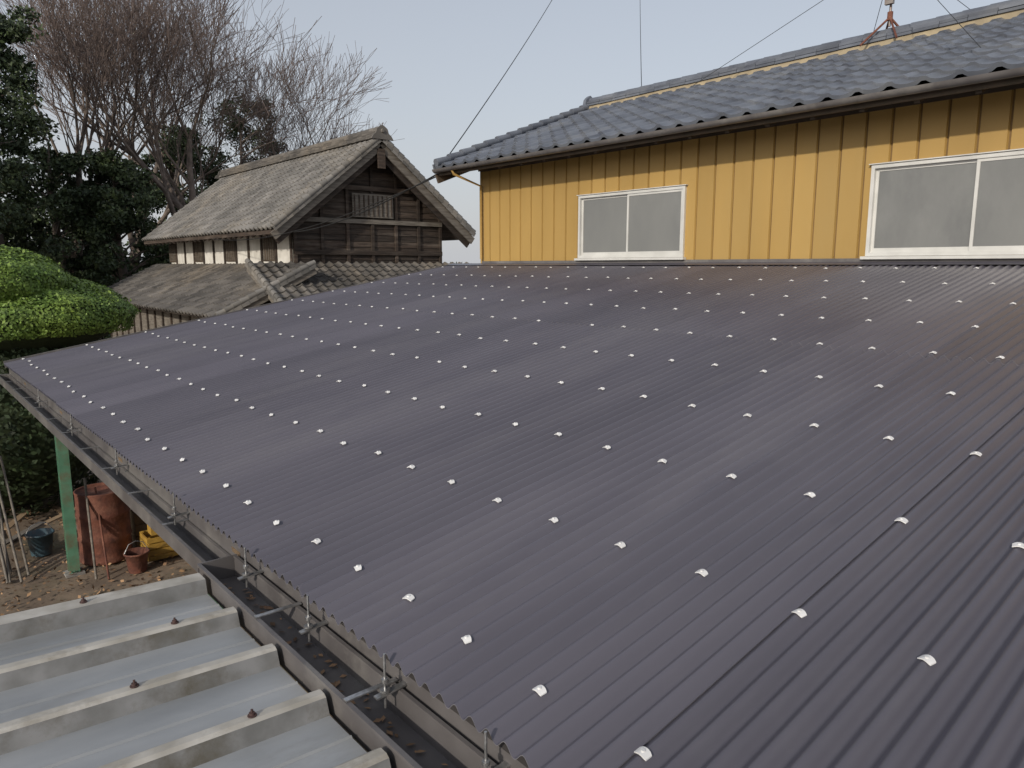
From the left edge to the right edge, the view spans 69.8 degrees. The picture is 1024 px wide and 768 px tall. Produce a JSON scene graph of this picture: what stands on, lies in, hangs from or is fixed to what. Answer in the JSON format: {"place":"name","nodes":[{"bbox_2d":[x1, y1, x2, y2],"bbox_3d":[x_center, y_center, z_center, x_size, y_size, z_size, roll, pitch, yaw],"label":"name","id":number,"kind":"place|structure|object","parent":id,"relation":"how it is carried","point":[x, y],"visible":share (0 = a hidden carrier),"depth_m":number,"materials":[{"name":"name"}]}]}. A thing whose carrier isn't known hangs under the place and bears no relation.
{"place":"outdoors","nodes":[
{"label":"outdoors","id":0,"kind":"place"},
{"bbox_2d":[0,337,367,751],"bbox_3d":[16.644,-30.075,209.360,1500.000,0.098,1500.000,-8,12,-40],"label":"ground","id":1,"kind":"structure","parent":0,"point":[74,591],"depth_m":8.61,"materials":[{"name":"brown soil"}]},
{"bbox_2d":[0,456,29,583],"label":"leaning wooden stakes","id":2,"kind":"object","parent":1,"relation":"on","point":[7,569],"visible":1,"depth_m":8.73,"materials":[{"name":"grey wood"}]},
{"bbox_2d":[0,150,42,233],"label":"evergreen tree","id":3,"kind":"object","parent":1,"relation":"on","point":[12,164],"visible":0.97,"depth_m":29.64,"materials":[{"name":"green plant"}]},
{"bbox_2d":[24,522,54,556],"bbox_3d":[-5.907,1.926,9.187,0.324,0.415,0.324,-8,12,-40],"label":"bucket","id":4,"kind":"object","parent":1,"relation":"on","point":[40,542],"visible":1,"depth_m":9.12,"materials":[{"name":"blue paint"}]},
{"bbox_2d":[3,503,76,549],"bbox_3d":[-6.209,1.856,10.095,1.770,0.225,2.580,-8,12,-40],"label":"scrap board pile","id":5,"kind":"object","parent":1,"relation":"on","point":[22,515],"visible":0.19,"depth_m":9.81,"materials":[{"name":"wood"}]},
{"bbox_2d":[0,5,81,274],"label":"evergreen tree","id":6,"kind":"object","parent":1,"relation":"on","point":[12,64],"visible":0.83,"depth_m":32.13,"materials":[{"name":"green plant"}]},
{"bbox_2d":[1,116,125,283],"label":"evergreen tree","id":7,"kind":"object","parent":1,"relation":"on","point":[55,165],"visible":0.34,"depth_m":36.31,"materials":[{"name":"green plant"}]},
{"bbox_2d":[54,436,85,578],"bbox_3d":[-5.045,1.093,8.626,0.563,2.298,0.198,-8,12,-40],"label":"green steel post","id":8,"kind":"object","parent":1,"relation":"on","point":[67,503],"visible":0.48,"depth_m":8.53,"materials":[{"name":"metal"}]},
{"bbox_2d":[0,244,140,518],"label":"clipped round hedge","id":9,"kind":"object","parent":1,"relation":"on","point":[46,305],"visible":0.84,"depth_m":9.85,"materials":[{"name":"green plant"}]},
{"bbox_2d":[4,212,171,273],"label":"distant tree line","id":10,"kind":"object","parent":1,"relation":"on","point":[126,257],"visible":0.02,"depth_m":45.36,"materials":[{"name":"green plant"}]},
{"bbox_2d":[83,478,109,579],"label":"leaning pipes","id":11,"kind":"object","parent":1,"relation":"on","point":[91,534],"visible":1,"depth_m":8.60,"materials":[{"name":"brown metal"}]},
{"bbox_2d":[73,482,132,565],"bbox_3d":[-5.028,1.713,9.047,0.604,0.880,0.604,-8,12,-40],"label":"rusty oil drum","id":12,"kind":"object","parent":1,"relation":"on","point":[109,505],"visible":0.73,"depth_m":8.83,"materials":[{"name":"brown metal"}]},
{"bbox_2d":[55,148,169,338],"bbox_3d":[-19.821,-7.083,37.868,6.334,9.566,6.141,6,11,32],"label":"evergreen tree","id":13,"kind":"object","parent":1,"relation":"on","point":[111,204],"visible":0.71,"depth_m":35.97,"materials":[{"name":"green plant"}]},
{"bbox_2d":[0,481,243,628],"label":"leaf litter","id":14,"kind":"object","parent":1,"relation":"on","point":[79,596],"visible":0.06,"depth_m":8.51,"materials":[{"name":"brown plant"}]},
{"bbox_2d":[0,0,247,272],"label":"bare zelkova tree","id":15,"kind":"object","parent":1,"relation":"on","point":[78,145],"visible":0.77,"depth_m":37.99,"materials":[{"name":"brown plant"}]},
{"bbox_2d":[0,0,267,215],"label":"bare zelkova tree","id":16,"kind":"object","parent":1,"relation":"on","point":[172,200],"visible":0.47,"depth_m":39.51,"materials":[{"name":"brown plant"}]},
{"bbox_2d":[123,541,149,573],"bbox_3d":[-4.437,2.029,8.677,0.284,0.375,0.284,-8,12,-40],"label":"bucket","id":17,"kind":"object","parent":1,"relation":"on","point":[136,558],"visible":1,"depth_m":8.62,"materials":[{"name":"brown plastic"}]},
{"bbox_2d":[130,508,148,546],"bbox_3d":[-4.727,1.744,9.685,0.550,0.596,0.420,-8,12,-40],"label":"wooden crate","id":18,"kind":"object","parent":1,"relation":"on","point":[138,524],"visible":0.21,"depth_m":9.40,"materials":[{"name":"wood"}]},
{"bbox_2d":[14,0,298,198],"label":"bare zelkova tree","id":19,"kind":"object","parent":1,"relation":"on","point":[171,174],"visible":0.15,"depth_m":49.88,"materials":[{"name":"brown plant"}]},
{"bbox_2d":[139,530,178,561],"bbox_3d":[-4.355,1.978,9.179,0.460,0.296,0.360,-8,12,-40],"label":"plastic crate","id":20,"kind":"object","parent":1,"relation":"on","point":[158,546],"visible":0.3,"depth_m":9.00,"materials":[{"name":"yellow plastic"}]},
{"bbox_2d":[147,525,157,535],"bbox_3d":[-4.340,1.627,9.108,0.324,0.411,0.170,-8,12,-40],"label":"jerry can","id":21,"kind":"object","parent":20,"relation":"on","point":[151,532],"visible":0.02,"depth_m":9.00,"materials":[{"name":"yellow plastic"}]},
{"bbox_2d":[138,124,228,263],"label":"evergreen tree","id":22,"kind":"object","parent":1,"relation":"on","point":[169,163],"visible":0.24,"depth_m":48.90,"materials":[{"name":"green plant"}]},
{"bbox_2d":[0,0,370,272],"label":"bare zelkova tree","id":23,"kind":"object","parent":1,"relation":"on","point":[131,239],"visible":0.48,"depth_m":43.13,"materials":[{"name":"brown plant"}]},
{"bbox_2d":[190,92,287,190],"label":"evergreen tree","id":24,"kind":"object","parent":1,"relation":"on","point":[234,132],"visible":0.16,"depth_m":54.23,"materials":[{"name":"green plant"}]},
{"bbox_2d":[171,14,399,167],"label":"bare zelkova tree","id":25,"kind":"object","parent":1,"relation":"on","point":[271,118],"visible":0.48,"depth_m":49.49,"materials":[{"name":"brown plant"}]},
{"bbox_2d":[108,125,475,337],"bbox_3d":[-9.078,-4.930,28.202,9.822,7.965,17.672,-8,12,-40],"label":"old farmhouse","id":26,"kind":"object","parent":1,"relation":"on","point":[204,274],"visible":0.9,"depth_m":24.25,"materials":[{"name":"tile"}]},
{"bbox_2d":[0,573,390,767],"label":"metal roof shed","id":27,"kind":"structure","parent":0,"point":[187,671],"depth_m":2.06,"materials":[{"name":"metal"}]},
{"bbox_2d":[0,369,528,767],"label":"eave gutter","id":28,"kind":"object","parent":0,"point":[437,731],"visible":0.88,"depth_m":2.38,"materials":[{"name":"grey metal"}]},
{"bbox_2d":[1,374,510,767],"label":"gutter brackets","id":29,"kind":"object","parent":28,"relation":"on","point":[385,690],"visible":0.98,"depth_m":2.34,"materials":[{"name":"grey metal"}]},
{"bbox_2d":[223,584,446,764],"bbox_3d":[-0.284,0.939,1.901,0.130,0.007,2.597,-8,12,-40],"label":"gutter debris","id":30,"kind":"object","parent":28,"relation":"in","point":[382,718],"visible":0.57,"depth_m":2.23,"materials":[{"name":"plant"}]},
{"bbox_2d":[0,0,1007,263],"label":"sky","id":31,"kind":"structure","parent":0,"point":[443,60],"materials":[{"name":"grey"}]},
{"bbox_2d":[480,83,1023,264],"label":"siding walls","id":32,"kind":"structure","parent":0,"point":[795,189],"depth_m":7.64,"materials":[{"name":"metal"}]},
{"bbox_2d":[24,382,239,556],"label":"purlins","id":33,"kind":"object","parent":32,"relation":"attached to","point":[234,550],"visible":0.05,"depth_m":3.01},
{"bbox_2d":[4,264,1023,767],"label":"corrugated sheets","id":34,"kind":"object","parent":33,"relation":"on","point":[656,646],"visible":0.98,"depth_m":2.92,"materials":[{"name":"metal"}]},
{"bbox_2d":[3,265,447,367],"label":"verge trim","id":35,"kind":"structure","parent":34,"relation":"attached to","point":[191,320],"depth_m":9.24,"materials":[{"name":"grey metal"}]},
{"bbox_2d":[22,266,1023,760],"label":"hook clips","id":36,"kind":"object","parent":34,"relation":"on","point":[646,752],"visible":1,"depth_m":3.37,"materials":[{"name":"white plastic"}]},
{"bbox_2d":[574,184,687,259],"bbox_3d":[1.442,-1.955,9.052,0.135,0.842,1.750,-8,12,-40],"label":"sliding window","id":37,"kind":"structure","parent":32,"relation":"attached to","point":[635,224],"depth_m":8.97,"materials":[{"name":"grey glass"}]},
{"bbox_2d":[438,66,1023,175],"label":"eaves","id":38,"kind":"object","parent":32,"relation":"on","point":[977,88],"visible":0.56,"depth_m":6.95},
{"bbox_2d":[214,177,435,240],"bbox_3d":[-5.638,-3.975,18.072,0.018,0.637,16.724,-6,11,-33],"label":"service cable","id":39,"kind":"object","parent":38,"relation":"attached to","point":[346,214],"visible":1,"depth_m":14.16,"materials":[{"name":"black rubber"}]},
{"bbox_2d":[295,175,434,231],"bbox_3d":[-3.833,-3.867,16.573,0.024,0.460,12.366,-5,10,-26],"label":"service cable","id":40,"kind":"object","parent":38,"relation":"attached to","point":[367,209],"visible":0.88,"depth_m":14.64,"materials":[{"name":"black rubber"}]},
{"bbox_2d":[432,104,588,182],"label":"verge tiles","id":41,"kind":"object","parent":38,"relation":"attached to","point":[490,142],"visible":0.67,"depth_m":11.71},
{"bbox_2d":[449,0,551,153],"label":"overhead wire","id":42,"kind":"object","parent":41,"relation":"attached to","point":[497,85],"visible":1,"depth_m":14.06,"materials":[{"name":"grey metal"}]},
{"bbox_2d":[432,67,1023,258],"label":"eave gutter","id":43,"kind":"object","parent":38,"relation":"attached to","point":[979,78],"visible":1,"depth_m":6.91,"materials":[{"name":"metal"}]},
{"bbox_2d":[435,12,1023,168],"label":"front roof tiles","id":44,"kind":"object","parent":38,"relation":"on","point":[946,54],"visible":0.99,"depth_m":8.04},
{"bbox_2d":[583,0,1023,108],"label":"roof ridge","id":45,"kind":"structure","parent":38,"relation":"on","point":[1009,9],"depth_m":9.65,"materials":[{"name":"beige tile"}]},
{"bbox_2d":[640,16,641,85],"bbox_3d":[3.570,-11.098,20.415,0.013,9.592,18.586,1,9,9],"label":"overhead wire","id":46,"kind":"object","parent":45,"relation":"attached to","point":[640,48],"visible":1,"depth_m":15.40,"materials":[{"name":"grey metal"}]},
{"bbox_2d":[693,0,980,85],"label":"tv antenna","id":47,"kind":"object","parent":38,"relation":"on","point":[890,20],"visible":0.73,"depth_m":9.14,"materials":[{"name":"metal"}]},
{"bbox_2d":[448,258,1023,264],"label":"wall flashing","id":48,"kind":"object","parent":32,"relation":"attached to","point":[849,261],"depth_m":7.59,"materials":[{"name":"grey metal"}]},
{"bbox_2d":[860,148,1023,258],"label":"sliding window","id":49,"kind":"structure","parent":32,"relation":"attached to","point":[966,206],"depth_m":6.35,"materials":[{"name":"grey glass"}]}
]}

